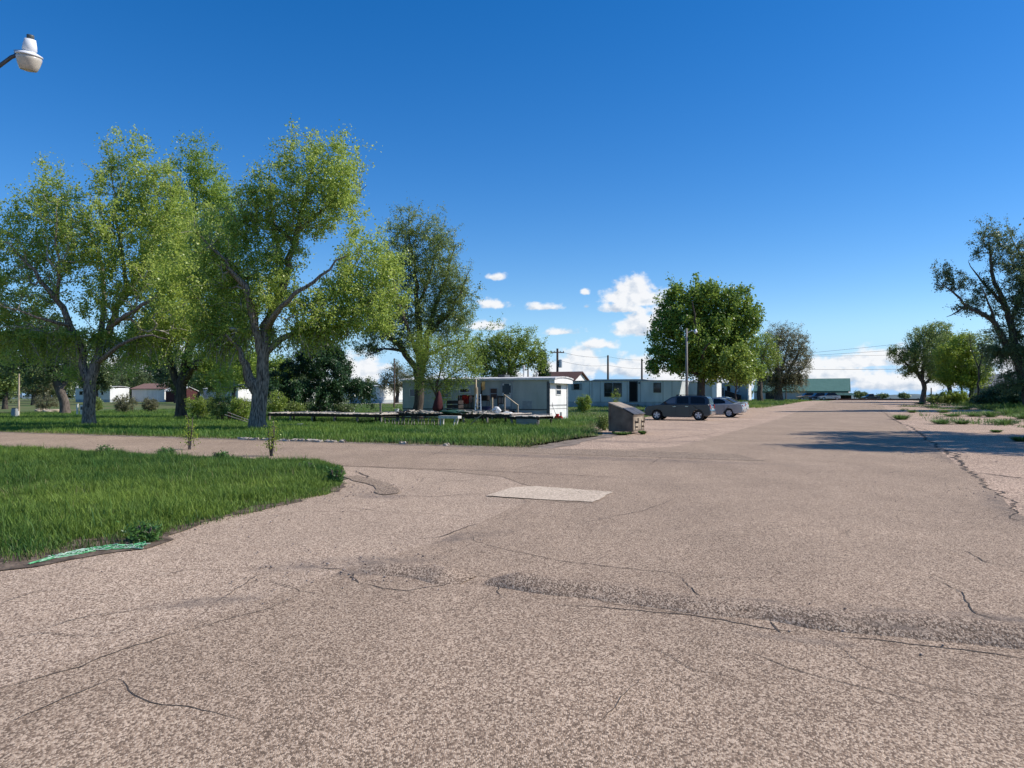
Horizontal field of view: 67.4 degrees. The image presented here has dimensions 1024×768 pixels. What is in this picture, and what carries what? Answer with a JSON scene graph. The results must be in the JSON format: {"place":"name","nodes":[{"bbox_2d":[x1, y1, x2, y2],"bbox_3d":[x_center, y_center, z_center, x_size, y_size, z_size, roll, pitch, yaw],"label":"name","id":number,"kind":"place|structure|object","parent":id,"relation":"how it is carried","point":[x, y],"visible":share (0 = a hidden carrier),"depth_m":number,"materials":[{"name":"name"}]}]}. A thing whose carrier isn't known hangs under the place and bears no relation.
{"place":"outdoors","nodes":[
{"label":"outdoors","id":0,"kind":"place"},
{"bbox_2d":[0,478,345,569],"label":"soil strip","id":1,"kind":"object","parent":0,"point":[14,564],"visible":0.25,"depth_m":7.98,"materials":[{"name":"brown soil"}]},
{"bbox_2d":[28,541,149,563],"bbox_3d":[-4.288,1.683,7.782,0.362,0.062,1.166,-1,-1,43],"label":"plastic netting","id":2,"kind":"object","parent":1,"relation":"on","point":[109,546],"visible":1,"depth_m":7.91,"materials":[{"name":"green plastic"}]},
{"bbox_2d":[117,518,163,543],"bbox_3d":[-4.050,1.660,8.444,0.455,0.367,0.431,-1,-1,45],"label":"leafy weed","id":3,"kind":"object","parent":1,"relation":"on","point":[146,532],"visible":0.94,"depth_m":8.41,"materials":[{"name":"green plant"}]},
{"bbox_2d":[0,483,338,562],"bbox_3d":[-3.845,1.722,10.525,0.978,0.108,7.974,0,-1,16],"label":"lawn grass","id":4,"kind":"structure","parent":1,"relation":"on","point":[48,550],"depth_m":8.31,"materials":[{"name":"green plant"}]},
{"bbox_2d":[0,443,345,564],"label":"lawn grass","id":5,"kind":"structure","parent":1,"relation":"on","point":[84,516],"depth_m":12.32,"materials":[{"name":"green plant"}]},
{"bbox_2d":[323,464,346,482],"bbox_3d":[-3.235,1.708,14.091,0.477,0.461,0.444,0,-1,0],"label":"leafy weed","id":6,"kind":"object","parent":1,"relation":"on","point":[335,474],"visible":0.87,"depth_m":14.03,"materials":[{"name":"green plant"}]},
{"bbox_2d":[0,466,488,686],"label":"apron","id":7,"kind":"object","parent":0,"point":[127,583],"visible":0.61,"depth_m":6.86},
{"bbox_2d":[0,34,42,72],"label":"street lamp","id":8,"kind":"object","parent":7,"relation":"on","point":[28,58],"visible":1,"depth_m":10.70,"materials":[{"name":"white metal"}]},
{"bbox_2d":[288,468,528,517],"bbox_3d":[-1.131,1.825,13.889,5.542,0.001,6.456,0,-1,24],"label":"corner apron","id":9,"kind":"object","parent":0,"point":[454,501],"visible":0.7,"depth_m":12.40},
{"bbox_2d":[344,475,399,493],"bbox_3d":[-2.513,1.815,13.979,0.547,0.001,3.174,0,-1,-23],"label":"old pavement patch","id":10,"kind":"object","parent":9,"relation":"on","point":[385,486],"visible":0.99,"depth_m":13.85,"materials":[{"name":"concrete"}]},
{"bbox_2d":[0,399,1020,440],"bbox_3d":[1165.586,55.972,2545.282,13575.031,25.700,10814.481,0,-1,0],"label":"ground","id":11,"kind":"structure","parent":0,"point":[25,406],"depth_m":99.39,"materials":[{"name":"green plant"}]},
{"bbox_2d":[0,389,25,402],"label":"hedge","id":12,"kind":"object","parent":11,"relation":"on","point":[10,396],"visible":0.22,"depth_m":140.55,"materials":[{"name":"green plant"}]},
{"bbox_2d":[0,359,40,408],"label":"background tree","id":13,"kind":"object","parent":11,"relation":"on","point":[8,383],"visible":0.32,"depth_m":94.36,"materials":[{"name":"green plant"}]},
{"bbox_2d":[20,366,53,404],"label":"background tree","id":14,"kind":"object","parent":11,"relation":"on","point":[36,392],"visible":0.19,"depth_m":117.74,"materials":[{"name":"green plant"}]},
{"bbox_2d":[32,392,58,409],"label":"thicket","id":15,"kind":"object","parent":11,"relation":"on","point":[41,405],"visible":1,"depth_m":81.61,"materials":[{"name":"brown plant"}]},
{"bbox_2d":[0,309,94,413],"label":"leaning tree","id":16,"kind":"object","parent":11,"relation":"on","point":[63,399],"visible":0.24,"depth_m":70.62,"materials":[{"name":"green plant"}]},
{"bbox_2d":[20,386,75,400],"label":"hedge","id":17,"kind":"object","parent":11,"relation":"on","point":[70,395],"visible":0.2,"depth_m":164.68,"materials":[{"name":"green plant"}]},
{"bbox_2d":[71,357,126,398],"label":"background tree","id":18,"kind":"object","parent":11,"relation":"on","point":[105,381],"visible":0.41,"depth_m":121.84,"materials":[{"name":"green plant"}]},
{"bbox_2d":[75,386,129,401],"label":"mobile home","id":19,"kind":"object","parent":11,"relation":"on","point":[110,396],"visible":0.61,"depth_m":141.77,"materials":[{"name":"white metal"}]},
{"bbox_2d":[0,124,218,423],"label":"cottonwood tree","id":20,"kind":"object","parent":11,"relation":"on","point":[103,343],"visible":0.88,"depth_m":42.13,"materials":[{"name":"green plant"}]},
{"bbox_2d":[112,392,137,411],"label":"thicket","id":21,"kind":"object","parent":11,"relation":"on","point":[122,406],"visible":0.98,"depth_m":73.69,"materials":[{"name":"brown plant"}]},
{"bbox_2d":[113,358,151,390],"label":"background tree","id":22,"kind":"object","parent":11,"relation":"on","point":[125,383],"visible":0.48,"depth_m":150.02,"materials":[{"name":"green plant"}]},
{"bbox_2d":[130,355,163,385],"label":"background tree","id":23,"kind":"object","parent":11,"relation":"on","point":[150,379],"visible":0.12,"depth_m":154.47,"materials":[{"name":"green plant"}]},
{"bbox_2d":[130,383,167,401],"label":"house","id":24,"kind":"structure","parent":11,"relation":"on","point":[142,392],"depth_m":143.95,"materials":[{"name":"white"}]},
{"bbox_2d":[139,397,159,411],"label":"thicket","id":25,"kind":"object","parent":11,"relation":"on","point":[149,405],"visible":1,"depth_m":79.74,"materials":[{"name":"green plant"}]},
{"bbox_2d":[147,349,196,402],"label":"background tree","id":26,"kind":"object","parent":11,"relation":"on","point":[165,378],"visible":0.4,"depth_m":127.15,"materials":[{"name":"green plant"}]},
{"bbox_2d":[165,386,198,401],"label":"garden shed","id":27,"kind":"structure","parent":11,"relation":"on","point":[170,395],"depth_m":139.50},
{"bbox_2d":[180,415,202,449],"bbox_3d":[-9.709,1.478,23.231,0.696,1.188,0.790,0,-1,-25],"label":"weed sapling","id":28,"kind":"object","parent":11,"relation":"on","point":[189,441],"visible":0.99,"depth_m":23.14,"materials":[{"name":"green plant"}]},
{"bbox_2d":[115,127,270,416],"bbox_3d":[-23.935,-8.266,56.627,12.294,21.755,7.112,0,-1,0],"label":"cottonwood tree","id":29,"kind":"object","parent":11,"relation":"on","point":[182,379],"visible":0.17,"depth_m":56.65,"materials":[{"name":"green plant"}]},
{"bbox_2d":[184,389,210,417],"bbox_3d":[-21.950,1.453,53.966,2.032,2.182,2.227,-1,-1,31],"label":"thicket","id":30,"kind":"object","parent":11,"relation":"on","point":[197,407],"visible":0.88,"depth_m":53.69,"materials":[{"name":"green plant"}]},
{"bbox_2d":[188,368,240,403],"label":"background tree","id":31,"kind":"object","parent":11,"relation":"on","point":[197,381],"visible":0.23,"depth_m":119.24,"materials":[{"name":"green plant"}]},
{"bbox_2d":[204,388,234,418],"bbox_3d":[-19.721,1.386,51.877,1.981,2.236,1.972,-1,-1,37],"label":"thicket","id":32,"kind":"object","parent":11,"relation":"on","point":[220,410],"visible":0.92,"depth_m":51.62,"materials":[{"name":"green plant"}]},
{"bbox_2d":[203,387,251,401],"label":"mobile home","id":33,"kind":"object","parent":11,"relation":"on","point":[242,393],"visible":0.15,"depth_m":139.66,"materials":[{"name":"white metal"}]},
{"bbox_2d":[202,356,255,396],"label":"background tree","id":34,"kind":"object","parent":11,"relation":"on","point":[234,388],"visible":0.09,"depth_m":111.68,"materials":[{"name":"green plant"}]},
{"bbox_2d":[227,397,250,420],"bbox_3d":[-17.616,1.630,49.958,1.717,1.708,1.731,0,-1,0],"label":"thicket","id":35,"kind":"object","parent":11,"relation":"on","point":[240,407],"visible":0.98,"depth_m":49.73,"materials":[{"name":"green plant"}]},
{"bbox_2d":[128,115,420,428],"bbox_3d":[-11.363,-5.500,37.887,13.587,15.654,5.902,0,-1,-9],"label":"cottonwood tree","id":36,"kind":"object","parent":11,"relation":"on","point":[215,335],"visible":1,"depth_m":37.65,"materials":[{"name":"green plant"}]},
{"bbox_2d":[253,354,295,401],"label":"background tree","id":37,"kind":"object","parent":11,"relation":"on","point":[272,365],"visible":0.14,"depth_m":107.56,"materials":[{"name":"green plant"}]},
{"bbox_2d":[263,418,287,455],"bbox_3d":[-6.460,1.445,20.608,0.701,1.095,0.668,-1,-1,33],"label":"weed sapling","id":38,"kind":"object","parent":11,"relation":"on","point":[272,440],"visible":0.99,"depth_m":20.57,"materials":[{"name":"green plant"}]},
{"bbox_2d":[266,389,288,417],"bbox_3d":[-17.165,1.479,55.987,1.835,2.182,1.767,0,-1,0],"label":"thicket","id":39,"kind":"object","parent":11,"relation":"on","point":[278,407],"visible":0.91,"depth_m":55.74,"materials":[{"name":"green plant"}]},
{"bbox_2d":[283,399,307,416],"bbox_3d":[-16.314,1.928,57.966,1.874,1.649,1.762,1,-1,-35],"label":"thicket","id":40,"kind":"object","parent":11,"relation":"on","point":[293,407],"visible":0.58,"depth_m":57.59,"materials":[{"name":"green plant"}]},
{"bbox_2d":[0,402,646,448],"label":"lawn grass","id":41,"kind":"structure","parent":11,"relation":"on","point":[165,421],"depth_m":37.67,"materials":[{"name":"green plant"}]},
{"bbox_2d":[267,338,380,411],"bbox_3d":[-16.232,-0.937,63.292,10.038,7.778,9.302,1,-1,-29],"label":"juniper tree","id":42,"kind":"object","parent":11,"relation":"on","point":[329,394],"visible":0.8,"depth_m":61.33,"materials":[{"name":"green plant"}]},
{"bbox_2d":[267,411,403,421],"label":"wooden deck","id":43,"kind":"structure","parent":11,"relation":"on","point":[333,414],"depth_m":46.86,"materials":[{"name":"grey wood"}]},
{"bbox_2d":[334,402,355,411],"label":"thicket","id":44,"kind":"object","parent":11,"relation":"on","point":[343,408],"visible":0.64,"depth_m":59.67,"materials":[{"name":"green plant"}]},
{"bbox_2d":[350,385,402,402],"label":"mobile home","id":45,"kind":"object","parent":11,"relation":"on","point":[384,396],"visible":0.07,"depth_m":119.39,"materials":[{"name":"white metal"}]},
{"bbox_2d":[375,359,413,402],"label":"background tree","id":46,"kind":"object","parent":11,"relation":"on","point":[398,372],"visible":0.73,"depth_m":117.43,"materials":[{"name":"green plant"}]},
{"bbox_2d":[384,417,439,424],"bbox_3d":[-5.485,2.045,41.920,3.505,0.471,0.115,0,-1,25],"label":"railing panel","id":47,"kind":"object","parent":11,"relation":"on","point":[433,418],"visible":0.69,"depth_m":41.85,"materials":[{"name":"grey wood"}]},
{"bbox_2d":[348,197,484,419],"bbox_3d":[-6.725,-5.280,53.101,9.936,15.706,5.697,0,-1,0],"label":"elm tree","id":48,"kind":"object","parent":11,"relation":"on","point":[436,245],"visible":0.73,"depth_m":52.20,"materials":[{"name":"green plant"}]},
{"bbox_2d":[400,321,488,408],"bbox_3d":[-4.518,-0.811,49.262,6.152,6.636,3.769,0,-1,0],"label":"willow sapling","id":49,"kind":"object","parent":11,"relation":"on","point":[426,358],"visible":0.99,"depth_m":49.17,"materials":[{"name":"green plant"}]},
{"bbox_2d":[375,411,530,422],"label":"wooden deck","id":50,"kind":"structure","parent":11,"relation":"on","point":[463,415],"depth_m":45.23,"materials":[{"name":"grey wood"}]},
{"bbox_2d":[432,391,442,410],"bbox_3d":[-4.409,1.018,45.477,0.625,1.424,0.585,0,-1,25],"label":"patio umbrella","id":51,"kind":"object","parent":50,"relation":"on","point":[438,404],"visible":0.95,"depth_m":45.30,"materials":[{"name":"red fabric"}]},
{"bbox_2d":[447,400,462,409],"bbox_3d":[-3.382,1.330,45.584,0.800,0.700,0.600,0,-1,25],"label":"crate","id":52,"kind":"object","parent":50,"relation":"on","point":[454,402],"visible":0.77,"depth_m":45.36,"materials":[{"name":"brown wood"}]},
{"bbox_2d":[400,365,573,419],"bbox_3d":[-1.946,0.607,55.862,12.326,3.840,3.625,0,-1,25],"label":"mobile home","id":53,"kind":"object","parent":11,"relation":"on","point":[536,395],"visible":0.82,"depth_m":53.41,"materials":[{"name":"white metal"}]},
{"bbox_2d":[502,383,510,405],"bbox_3d":[-0.370,0.788,53.251,0.637,1.711,0.096,0,-1,25],"label":"door","id":54,"kind":"structure","parent":53,"relation":"in","point":[506,387],"depth_m":53.25,"materials":[{"name":"blue metal"}]},
{"bbox_2d":[458,379,518,419],"bbox_3d":[-1.255,1.117,52.576,4.610,2.850,1.830,0,-1,25],"label":"porch","id":55,"kind":"object","parent":11,"relation":"on","point":[471,408],"visible":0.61,"depth_m":52.11,"materials":[{"name":"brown wood"}]},
{"bbox_2d":[461,313,553,376],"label":"elm tree","id":56,"kind":"object","parent":11,"relation":"on","point":[503,352],"visible":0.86,"depth_m":81.48,"materials":[{"name":"green plant"}]},
{"bbox_2d":[510,414,552,425],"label":"wooden deck","id":57,"kind":"structure","parent":11,"relation":"on","point":[531,419],"depth_m":42.63,"materials":[{"name":"grey wood"}]},
{"bbox_2d":[532,349,551,376],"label":"juniper tree","id":58,"kind":"object","parent":11,"relation":"on","point":[545,374],"visible":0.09,"depth_m":83.71,"materials":[{"name":"green plant"}]},
{"bbox_2d":[493,421,603,447],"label":"lawn grass","id":59,"kind":"structure","parent":11,"relation":"on","point":[593,429],"depth_m":30.02,"materials":[{"name":"green plant"}]},
{"bbox_2d":[551,348,563,371],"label":"utility pole","id":60,"kind":"object","parent":11,"relation":"on","point":[558,363],"visible":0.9,"depth_m":127.94,"materials":[{"name":"brown wood"}]},
{"bbox_2d":[549,371,588,380],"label":"house","id":61,"kind":"structure","parent":11,"relation":"on","point":[578,375],"depth_m":105.22,"materials":[{"name":"brown"}]},
{"bbox_2d":[575,394,591,412],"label":"shrub","id":62,"kind":"object","parent":11,"relation":"on","point":[586,401],"visible":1,"depth_m":69.67,"materials":[{"name":"green plant"}]},
{"bbox_2d":[593,413,607,430],"bbox_3d":[4.373,1.800,36.430,1.101,1.138,1.083,0,-1,0],"label":"shrub","id":63,"kind":"object","parent":11,"relation":"on","point":[602,423],"visible":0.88,"depth_m":36.33,"materials":[{"name":"green plant"}]},
{"bbox_2d":[568,379,688,406],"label":"mobile home","id":64,"kind":"object","parent":11,"relation":"on","point":[640,392],"visible":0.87,"depth_m":87.60,"materials":[{"name":"white metal"}]},
{"bbox_2d":[604,383,611,396],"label":"window","id":65,"kind":"structure","parent":64,"relation":"in","point":[607,386],"depth_m":88.53,"materials":[{"name":"black glass"}]},
{"bbox_2d":[613,383,621,396],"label":"window","id":66,"kind":"structure","parent":64,"relation":"in","point":[618,386],"depth_m":88.08,"materials":[{"name":"black glass"}]},
{"bbox_2d":[630,382,636,400],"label":"doorway","id":67,"kind":"structure","parent":64,"relation":"in","point":[633,385],"depth_m":87.27,"materials":[{"name":"black"}]},
{"bbox_2d":[685,328,696,395],"bbox_3d":[14.488,-0.879,62.023,1.015,7.232,0.295,0,-1,0],"label":"light pole","id":68,"kind":"object","parent":11,"relation":"on","point":[686,360],"visible":0.96,"depth_m":61.98,"materials":[{"name":"silver metal"}]},
{"bbox_2d":[642,271,768,395],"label":"maple tree","id":69,"kind":"object","parent":11,"relation":"on","point":[719,324],"visible":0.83,"depth_m":74.04,"materials":[{"name":"green plant"}]},
{"bbox_2d":[688,380,722,397],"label":"mobile home","id":70,"kind":"object","parent":11,"relation":"on","point":[713,391],"visible":0.19,"depth_m":105.14,"materials":[{"name":"white"}]},
{"bbox_2d":[713,338,759,399],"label":"lime shrub tree","id":71,"kind":"object","parent":11,"relation":"on","point":[732,358],"visible":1,"depth_m":70.60,"materials":[{"name":"green plant"}]},
{"bbox_2d":[721,381,752,400],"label":"mobile home","id":72,"kind":"object","parent":11,"relation":"on","point":[744,392],"visible":0.33,"depth_m":118.81,"materials":[{"name":"white metal"}]},
{"bbox_2d":[751,330,783,400],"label":"budding elm tree","id":73,"kind":"object","parent":11,"relation":"on","point":[772,352],"visible":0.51,"depth_m":111.69,"materials":[{"name":"green plant"}]},
{"bbox_2d":[754,320,816,400],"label":"budding elm tree","id":74,"kind":"object","parent":11,"relation":"on","point":[778,381],"visible":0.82,"depth_m":115.31,"materials":[{"name":"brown plant"}]},
{"bbox_2d":[753,378,850,399],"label":"metal shed","id":75,"kind":"structure","parent":11,"relation":"on","point":[833,385],"depth_m":182.99,"materials":[{"name":"green metal"}]},
{"bbox_2d":[817,393,840,399],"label":"vehicle","id":76,"kind":"object","parent":11,"relation":"on","point":[834,396],"visible":0.97,"depth_m":157.15,"materials":[{"name":"silver metal"}]},
{"bbox_2d":[827,398,926,399],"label":"wall","id":77,"kind":"structure","parent":11,"relation":"on","point":[877,399],"depth_m":156.20,"materials":[{"name":"grey concrete"}]},
{"bbox_2d":[886,318,958,401],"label":"budding elm tree","id":78,"kind":"object","parent":11,"relation":"on","point":[914,354],"visible":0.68,"depth_m":104.66,"materials":[{"name":"green plant"}]},
{"bbox_2d":[926,394,946,404],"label":"shrub","id":79,"kind":"object","parent":11,"relation":"on","point":[933,399],"visible":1,"depth_m":89.68,"materials":[{"name":"green plant"}]},
{"bbox_2d":[921,330,959,392],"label":"background tree","id":80,"kind":"object","parent":11,"relation":"on","point":[937,341],"visible":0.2,"depth_m":101.19,"materials":[{"name":"green plant"}]},
{"bbox_2d":[939,390,957,404],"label":"shrub","id":81,"kind":"object","parent":11,"relation":"on","point":[950,396],"visible":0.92,"depth_m":89.70,"materials":[{"name":"green plant"}]},
{"bbox_2d":[927,324,994,397],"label":"lime tree","id":82,"kind":"object","parent":11,"relation":"on","point":[962,372],"visible":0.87,"depth_m":91.50,"materials":[{"name":"green plant"}]},
{"bbox_2d":[952,390,969,404],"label":"shrub","id":83,"kind":"object","parent":11,"relation":"on","point":[962,397],"visible":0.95,"depth_m":89.55,"materials":[{"name":"green plant"}]},
{"bbox_2d":[928,213,1023,404],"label":"old elm tree","id":84,"kind":"object","parent":11,"relation":"on","point":[1011,346],"visible":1,"depth_m":69.84,"materials":[{"name":"green plant"}]},
{"bbox_2d":[965,330,998,396],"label":"thin tree","id":85,"kind":"object","parent":11,"relation":"on","point":[971,342],"visible":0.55,"depth_m":84.02,"materials":[{"name":"green plant"}]},
{"bbox_2d":[971,382,1021,404],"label":"spreading juniper","id":86,"kind":"object","parent":11,"relation":"on","point":[986,397],"visible":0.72,"depth_m":79.19,"materials":[{"name":"green plant"}]},
{"bbox_2d":[0,400,1023,767],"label":"road","id":87,"kind":"structure","parent":0,"point":[338,670],"depth_m":4.92,"materials":[{"name":"grey asphalt"}]},
{"bbox_2d":[0,431,619,448],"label":"kerb soil","id":88,"kind":"structure","parent":87,"relation":"on","point":[569,442],"depth_m":27.22,"materials":[{"name":"brown soil"}]},
{"bbox_2d":[356,563,477,584],"bbox_3d":[-0.867,1.679,6.930,1.135,0.074,0.610,0,-1,25],"label":"asphalt patch","id":89,"kind":"object","parent":87,"relation":"on","point":[439,575],"visible":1,"depth_m":6.82,"materials":[{"name":"grey asphalt"}]},
{"bbox_2d":[2,410,1022,721],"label":"pavement crack","id":90,"kind":"object","parent":87,"relation":"on","point":[598,606],"visible":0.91,"depth_m":5.70,"materials":[{"name":"asphalt"}]},
{"bbox_2d":[6,438,1023,654],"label":"loose gravel","id":91,"kind":"structure","parent":87,"relation":"on","point":[341,572],"depth_m":7.62,"materials":[{"name":"grey gravel"}]},
{"bbox_2d":[486,486,611,501],"bbox_3d":[0.675,1.788,12.616,1.848,0.001,1.615,0,-1,22],"label":"concrete patch","id":92,"kind":"object","parent":87,"relation":"on","point":[550,493],"visible":1,"depth_m":12.53,"materials":[{"name":"grey concrete"}]},
{"bbox_2d":[467,447,763,460],"bbox_3d":[2.686,1.945,21.692,8.760,0.001,2.269,0,-1,23],"label":"old pavement strip","id":93,"kind":"object","parent":87,"relation":"on","point":[619,453],"visible":1,"depth_m":21.45,"materials":[{"name":"concrete"}]},
{"bbox_2d":[481,572,1023,649],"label":"asphalt patch","id":94,"kind":"object","parent":87,"relation":"on","point":[935,627],"visible":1,"depth_m":5.46,"materials":[{"name":"grey asphalt"}]},
{"bbox_2d":[0,0,1023,398],"label":"sky","id":95,"kind":"structure","parent":0,"point":[818,156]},
{"bbox_2d":[553,401,823,448],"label":"parking apron","id":96,"kind":"object","parent":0,"point":[671,428],"visible":0.66,"depth_m":38.58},
{"bbox_2d":[608,402,644,433],"bbox_3d":[5.069,1.471,33.566,1.235,1.350,1.830,0,-1,25],"label":"dumpster","id":97,"kind":"object","parent":96,"relation":"on","point":[623,417],"visible":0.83,"depth_m":32.89,"materials":[{"name":"brown paint"}]},
{"bbox_2d":[644,395,715,419],"bbox_3d":[11.419,1.585,52.281,4.600,1.715,2.140,0,-1,25],"label":"parked suv","id":98,"kind":"object","parent":96,"relation":"on","point":[700,407],"visible":1,"depth_m":51.40,"materials":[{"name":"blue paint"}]},
{"bbox_2d":[712,398,746,416],"bbox_3d":[15.098,1.768,57.970,4.840,1.445,2.100,0,-1,25],"label":"parked car","id":99,"kind":"object","parent":96,"relation":"on","point":[727,407],"visible":0.53,"depth_m":56.73,"materials":[{"name":"silver metal"}]},
{"bbox_2d":[590,399,811,407],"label":"lawn grass","id":100,"kind":"structure","parent":0,"point":[760,403],"depth_m":98.83,"materials":[{"name":"green plant"}]},
{"bbox_2d":[851,393,968,398],"bbox_3d":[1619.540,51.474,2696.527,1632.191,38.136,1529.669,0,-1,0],"label":"hills","id":101,"kind":"structure","parent":0,"point":[914,396],"depth_m":2459.73,"materials":[{"name":"green plant"}]},
{"bbox_2d":[876,400,1023,515],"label":"side apron","id":102,"kind":"object","parent":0,"point":[954,437],"visible":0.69,"depth_m":26.18,"materials":[{"name":"grey concrete"}]},
{"bbox_2d":[901,403,1023,427],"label":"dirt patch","id":103,"kind":"object","parent":102,"relation":"on","point":[961,412],"visible":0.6,"depth_m":60.24,"materials":[{"name":"green plant"}]},
{"bbox_2d":[986,418,1021,424],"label":"weed clump","id":104,"kind":"object","parent":102,"relation":"on","point":[1006,421],"visible":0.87,"depth_m":43.02,"materials":[{"name":"green plant"}]},
{"bbox_2d":[992,408,1021,414],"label":"weed clump","id":105,"kind":"object","parent":102,"relation":"on","point":[1007,411],"visible":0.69,"depth_m":58.52,"materials":[{"name":"green plant"}]},
{"bbox_2d":[926,400,1023,413],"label":"lawn grass","id":106,"kind":"structure","parent":0,"point":[990,408],"depth_m":74.92,"materials":[{"name":"green plant"}]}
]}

